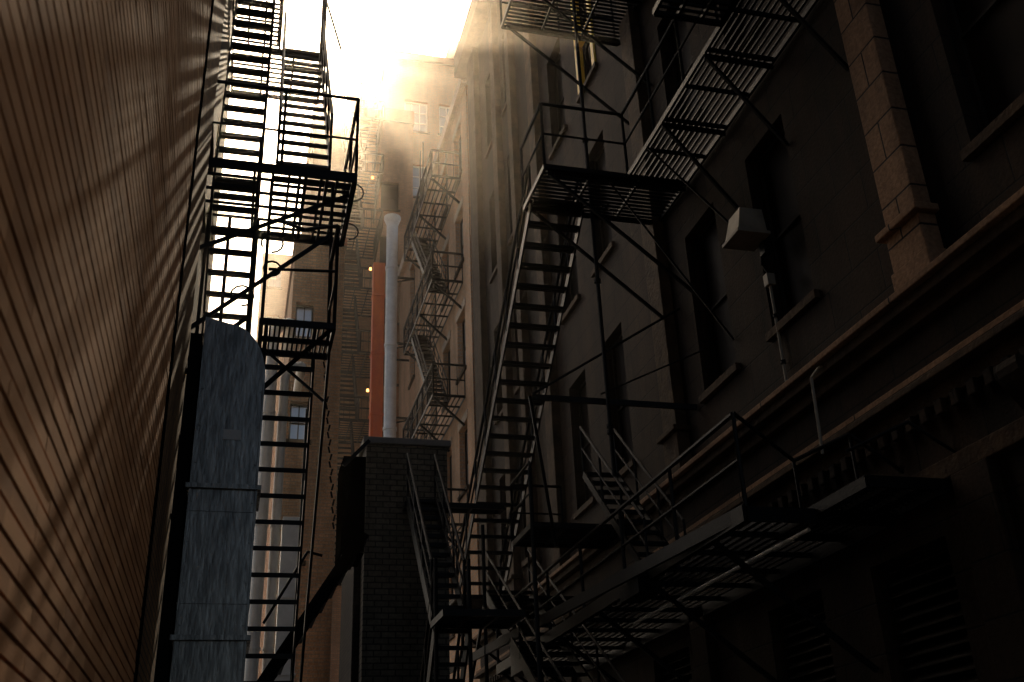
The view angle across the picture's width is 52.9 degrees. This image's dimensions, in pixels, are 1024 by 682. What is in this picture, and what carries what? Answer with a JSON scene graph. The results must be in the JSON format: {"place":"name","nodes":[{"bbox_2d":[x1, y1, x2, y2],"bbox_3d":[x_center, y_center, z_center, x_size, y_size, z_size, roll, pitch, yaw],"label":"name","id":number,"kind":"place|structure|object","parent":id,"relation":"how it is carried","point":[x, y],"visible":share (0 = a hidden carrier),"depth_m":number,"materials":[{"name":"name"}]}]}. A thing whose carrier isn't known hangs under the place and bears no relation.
{"place":"outdoors","nodes":[
{"label":"outdoors","id":0,"kind":"place"},
{"bbox_2d":[133,0,238,681],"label":"ochre brick building","id":1,"kind":"structure","parent":0,"point":[215,63],"depth_m":10.20,"materials":[{"name":"brown brick"}]},
{"bbox_2d":[154,317,264,681],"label":"metal duct","id":2,"kind":"object","parent":1,"relation":"attached to","point":[203,636],"visible":0.97,"depth_m":10.14,"materials":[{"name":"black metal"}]},
{"bbox_2d":[187,0,363,681],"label":"fire escape","id":3,"kind":"object","parent":1,"relation":"attached to","point":[237,183],"visible":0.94,"depth_m":14.51,"materials":[{"name":"black metal"}]},
{"bbox_2d":[257,346,370,680],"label":"counterweight stair","id":4,"kind":"object","parent":3,"relation":"attached to","point":[352,536],"visible":0.81,"depth_m":14.28,"materials":[{"name":"black metal"}]},
{"bbox_2d":[256,253,291,677],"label":"pale brick building","id":5,"kind":"structure","parent":0,"point":[276,294],"depth_m":65.75,"materials":[{"name":"grey brick"}]},
{"bbox_2d":[273,233,347,681],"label":"brown brick building","id":6,"kind":"structure","parent":0,"point":[307,297],"depth_m":27.07,"materials":[{"name":"grey"}]},
{"bbox_2d":[208,0,470,339],"label":"sky","id":7,"kind":"structure","parent":0,"point":[425,27],"materials":[{"name":"white"}]},
{"bbox_2d":[373,40,458,204],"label":"tan brick tower","id":8,"kind":"structure","parent":0,"point":[422,87],"depth_m":63.60,"materials":[{"name":"grey brick"}]},
{"bbox_2d":[397,79,480,681],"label":"tan brick building","id":9,"kind":"structure","parent":0,"point":[457,347],"depth_m":38.45,"materials":[{"name":"grey brick"}]},
{"bbox_2d":[402,142,467,572],"bbox_3d":[-3.011,0.363,38.524,1.169,17.026,6.376,4,-27,-14],"label":"fire escape","id":10,"kind":"object","parent":9,"relation":"attached to","point":[432,280],"visible":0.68,"depth_m":38.41,"materials":[{"name":"black metal"}]},
{"bbox_3d":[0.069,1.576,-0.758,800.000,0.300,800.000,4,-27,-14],"label":"ground","id":11,"kind":"structure","parent":0,"visible":0},
{"bbox_2d":[0,0,211,681],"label":"brick wall","id":12,"kind":"structure","parent":11,"relation":"on","point":[99,105],"depth_m":3.79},
{"bbox_2d":[244,318,295,680],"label":"silver pipe","id":13,"kind":"object","parent":11,"relation":"on","point":[257,583],"visible":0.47,"depth_m":21.32,"materials":[{"name":"silver metal"}]},
{"bbox_2d":[262,362,305,671],"bbox_3d":[-4.880,5.906,21.355,0.580,11.460,1.621,4,-27,-14],"label":"silver pipe","id":14,"kind":"object","parent":11,"relation":"on","point":[268,646],"visible":0.6,"depth_m":21.63,"materials":[{"name":"silver metal"}]},
{"bbox_2d":[274,516,299,680],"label":"silver duct","id":15,"kind":"object","parent":11,"relation":"on","point":[288,564],"visible":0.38,"depth_m":20.87,"materials":[{"name":"silver metal"}]},
{"bbox_2d":[301,99,413,681],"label":"red brick building","id":16,"kind":"structure","parent":11,"relation":"on","point":[395,195],"depth_m":56.95,"materials":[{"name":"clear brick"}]},
{"bbox_2d":[334,47,385,585],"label":"fire escape","id":17,"kind":"object","parent":16,"relation":"attached to","point":[356,217],"visible":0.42,"depth_m":53.53,"materials":[{"name":"black metal"}]},
{"bbox_2d":[368,262,408,436],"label":"orange duct","id":18,"kind":"object","parent":11,"relation":"on","point":[377,359],"visible":0.49,"depth_m":46.88,"materials":[{"name":"metal"}]},
{"bbox_2d":[339,436,450,681],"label":"brick stack","id":19,"kind":"object","parent":11,"relation":"on","point":[384,613],"visible":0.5,"depth_m":17.40,"materials":[{"name":"brick"}]},
{"bbox_2d":[383,213,413,437],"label":"exhaust pipe","id":20,"kind":"object","parent":11,"relation":"on","point":[392,222],"visible":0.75,"depth_m":46.41,"materials":[{"name":"silver metal"}]},
{"bbox_2d":[402,453,525,681],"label":"steel stair","id":21,"kind":"object","parent":11,"relation":"on","point":[462,617],"visible":1,"depth_m":14.94,"materials":[{"name":"black metal"}]},
{"bbox_2d":[478,0,1023,681],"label":"walls","id":22,"kind":"structure","parent":11,"relation":"on","point":[810,190],"depth_m":14.65,"materials":[{"name":"brown brick"}]},
{"bbox_2d":[570,0,595,93],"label":"yellow frames","id":23,"kind":"structure","parent":22,"relation":"attached to","point":[592,50],"depth_m":24.39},
{"bbox_2d":[448,0,848,681],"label":"fire escape","id":24,"kind":"object","parent":22,"relation":"attached to","point":[548,534],"visible":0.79,"depth_m":17.37,"materials":[{"name":"black metal"}]},
{"bbox_2d":[450,411,955,681],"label":"steel walkway","id":25,"kind":"structure","parent":22,"relation":"attached to","point":[860,509],"depth_m":12.87,"materials":[{"name":"black metal"}]},
{"bbox_2d":[454,0,1023,681],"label":"cornices","id":26,"kind":"object","parent":22,"relation":"attached to","point":[928,348],"visible":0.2,"depth_m":11.44,"materials":[{"name":"stone"}]},
{"bbox_2d":[467,0,1023,681],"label":"pilasters","id":27,"kind":"object","parent":22,"relation":"attached to","point":[909,234],"visible":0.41,"depth_m":17.27,"materials":[{"name":"stone"}]},
{"bbox_2d":[722,207,787,380],"bbox_3d":[3.412,-0.534,14.236,0.580,2.870,0.510,4,-27,-14],"label":"security light","id":28,"kind":"object","parent":22,"relation":"attached to","point":[747,230],"visible":0.94,"depth_m":14.58,"materials":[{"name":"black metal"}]},
{"bbox_2d":[525,354,1023,680],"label":"scroll brackets","id":29,"kind":"object","parent":22,"relation":"attached to","point":[1008,373],"visible":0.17,"depth_m":9.29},
{"bbox_2d":[810,366,823,453],"bbox_3d":[3.844,0.766,12.234,0.514,1.121,0.137,-9,-26,14],"label":"conduit pipe","id":30,"kind":"object","parent":22,"relation":"attached to","point":[815,405],"visible":0.78,"depth_m":12.30,"materials":[{"name":"grey metal"}]},
{"bbox_2d":[663,547,977,681],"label":"louvres","id":31,"kind":"object","parent":22,"relation":"attached to","point":[951,670],"visible":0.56,"depth_m":11.10,"materials":[{"name":"paint"}]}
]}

